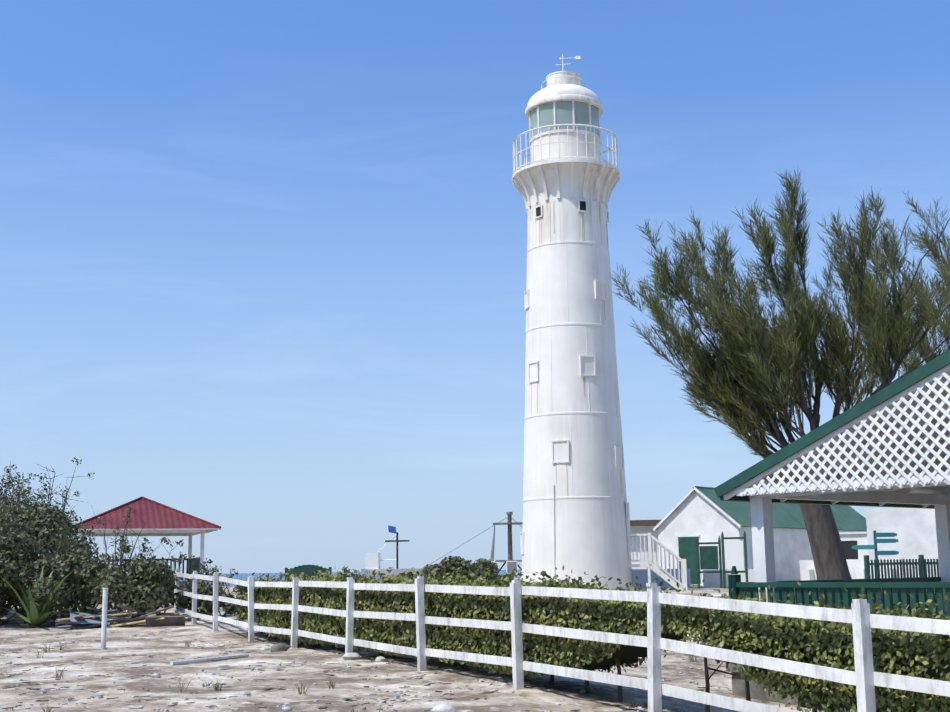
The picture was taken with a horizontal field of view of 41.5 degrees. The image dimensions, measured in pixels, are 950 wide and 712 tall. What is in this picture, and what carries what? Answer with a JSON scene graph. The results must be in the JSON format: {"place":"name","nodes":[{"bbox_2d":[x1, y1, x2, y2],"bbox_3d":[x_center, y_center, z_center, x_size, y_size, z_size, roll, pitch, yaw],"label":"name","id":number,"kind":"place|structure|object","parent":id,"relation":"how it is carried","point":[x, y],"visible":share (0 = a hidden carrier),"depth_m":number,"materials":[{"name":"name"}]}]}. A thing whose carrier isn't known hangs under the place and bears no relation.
{"place":"outdoors","nodes":[
{"label":"outdoors","id":0,"kind":"place"},
{"bbox_2d":[173,569,521,586],"bbox_3d":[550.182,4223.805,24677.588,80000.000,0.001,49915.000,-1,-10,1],"label":"sea","id":1,"kind":"structure","parent":0,"point":[256,575],"depth_m":9156.52,"materials":[{"name":"blue liquid"}]},
{"bbox_2d":[0,578,937,711],"bbox_3d":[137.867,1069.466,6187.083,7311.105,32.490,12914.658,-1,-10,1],"label":"ground","id":2,"kind":"structure","parent":0,"point":[351,683],"depth_m":16.36,"materials":[{"name":"beige stone"}]},
{"bbox_2d":[0,565,111,625],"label":"agave plant","id":3,"kind":"object","parent":2,"relation":"on","point":[34,617],"visible":0.56,"depth_m":30.02,"materials":[{"name":"green plant"}]},
{"bbox_2d":[101,588,107,649],"bbox_3d":[-6.765,4.891,22.852,0.095,1.300,0.100,-1,-10,1],"label":"white post","id":4,"kind":"object","parent":2,"relation":"on","point":[104,618],"visible":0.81,"depth_m":22.84,"materials":[{"name":"paint"}]},
{"bbox_2d":[37,604,188,629],"bbox_3d":[-8.718,6.298,30.145,3.574,0.675,1.929,1,-10,-11],"label":"debris pile","id":5,"kind":"object","parent":2,"relation":"on","point":[157,618],"visible":0.9,"depth_m":29.69,"materials":[{"name":"brown wood"}]},
{"bbox_2d":[71,496,221,603],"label":"gazebo","id":6,"kind":"object","parent":2,"relation":"on","point":[164,520],"visible":0.35,"depth_m":51.24,"materials":[{"name":"red corrugated metal roofing"},{"name":"white paint"},{"name":"dark green paint"}]},
{"bbox_2d":[0,457,499,625],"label":"scrub","id":7,"kind":"object","parent":2,"relation":"on","point":[92,577],"depth_m":31.60,"materials":[{"name":"green plant"}]},
{"bbox_2d":[5,643,498,711],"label":"rocks","id":8,"kind":"object","parent":2,"relation":"on","point":[279,647],"visible":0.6,"depth_m":18.62,"materials":[{"name":"grey stone"}]},
{"bbox_2d":[170,651,397,664],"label":"planks","id":9,"kind":"object","parent":2,"relation":"on","point":[190,661],"visible":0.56,"depth_m":19.31,"materials":[{"name":"paint"}]},
{"bbox_2d":[285,565,331,580],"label":"green board","id":10,"kind":"object","parent":2,"relation":"on","point":[307,569],"visible":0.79,"depth_m":41.48,"materials":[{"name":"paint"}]},
{"bbox_2d":[36,637,696,711],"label":"grass tufts","id":11,"kind":"object","parent":2,"relation":"on","point":[217,687],"visible":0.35,"depth_m":14.68,"materials":[{"name":"green plant"}]},
{"bbox_2d":[0,626,769,711],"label":"ground litter","id":12,"kind":"object","parent":2,"relation":"on","point":[428,683],"visible":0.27,"depth_m":15.10,"materials":[{"name":"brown wood"}]},
{"bbox_2d":[361,526,422,577],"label":"signal mast","id":13,"kind":"object","parent":2,"relation":"on","point":[373,560],"visible":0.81,"depth_m":41.41,"materials":[{"name":"white"}]},
{"bbox_2d":[428,512,522,581],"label":"utility pole","id":14,"kind":"object","parent":2,"relation":"on","point":[511,564],"visible":0.5,"depth_m":46.21,"materials":[{"name":"grey wood"}]},
{"bbox_2d":[173,569,949,711],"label":"fence","id":15,"kind":"object","parent":2,"relation":"on","point":[864,678],"visible":0.96,"depth_m":12.67,"materials":[{"name":"paint"}]},
{"bbox_2d":[234,563,949,711],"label":"hedge","id":16,"kind":"object","parent":2,"relation":"on","point":[676,614],"depth_m":13.50,"materials":[{"name":"green plant"}]},
{"bbox_2d":[511,54,686,590],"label":"lighthouse","id":17,"kind":"object","parent":2,"relation":"on","point":[576,515],"visible":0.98,"depth_m":42.88,"materials":[{"name":"paint"}]},
{"bbox_2d":[696,531,748,588],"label":"notice boards","id":18,"kind":"object","parent":2,"relation":"on","point":[734,554],"visible":0.85,"depth_m":42.63,"materials":[{"name":"green paint"}]},
{"bbox_2d":[610,165,949,606],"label":"casuarina","id":19,"kind":"object","parent":2,"relation":"on","point":[772,341],"depth_m":29.89,"materials":[{"name":"green plant"}]},
{"bbox_2d":[630,486,939,587],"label":"buildings","id":20,"kind":"structure","parent":2,"relation":"on","point":[704,514],"depth_m":53.65,"materials":[{"name":"white paint"}]},
{"bbox_2d":[714,350,949,704],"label":"pavilion","id":21,"kind":"structure","parent":2,"relation":"on","point":[888,446],"depth_m":14.98,"materials":[{"name":"white paint"},{"name":"green paint"},{"name":"dark green paint"}]},
{"bbox_2d":[852,531,898,577],"bbox_3d":[12.108,6.200,37.767,1.375,1.850,0.197,-1,-10,4],"label":"finger post","id":22,"kind":"object","parent":2,"relation":"on","point":[874,546],"visible":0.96,"depth_m":37.80,"materials":[{"name":"green paint"}]},
{"bbox_2d":[864,555,939,578],"bbox_3d":[14.458,6.669,38.226,7.516,1.200,0.128,6,-12,-33],"label":"picket fence","id":23,"kind":"object","parent":2,"relation":"on","point":[922,563],"visible":0.56,"depth_m":36.99,"materials":[{"name":"paint"}]},
{"bbox_2d":[0,0,949,573],"label":"sky","id":24,"kind":"structure","parent":0,"point":[263,263],"materials":[{"name":"blue"}]},
{"bbox_2d":[864,192,949,373],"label":"casuarina","id":25,"kind":"object","parent":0,"point":[927,242],"depth_m":38.29,"materials":[{"name":"green plant"}]}
]}

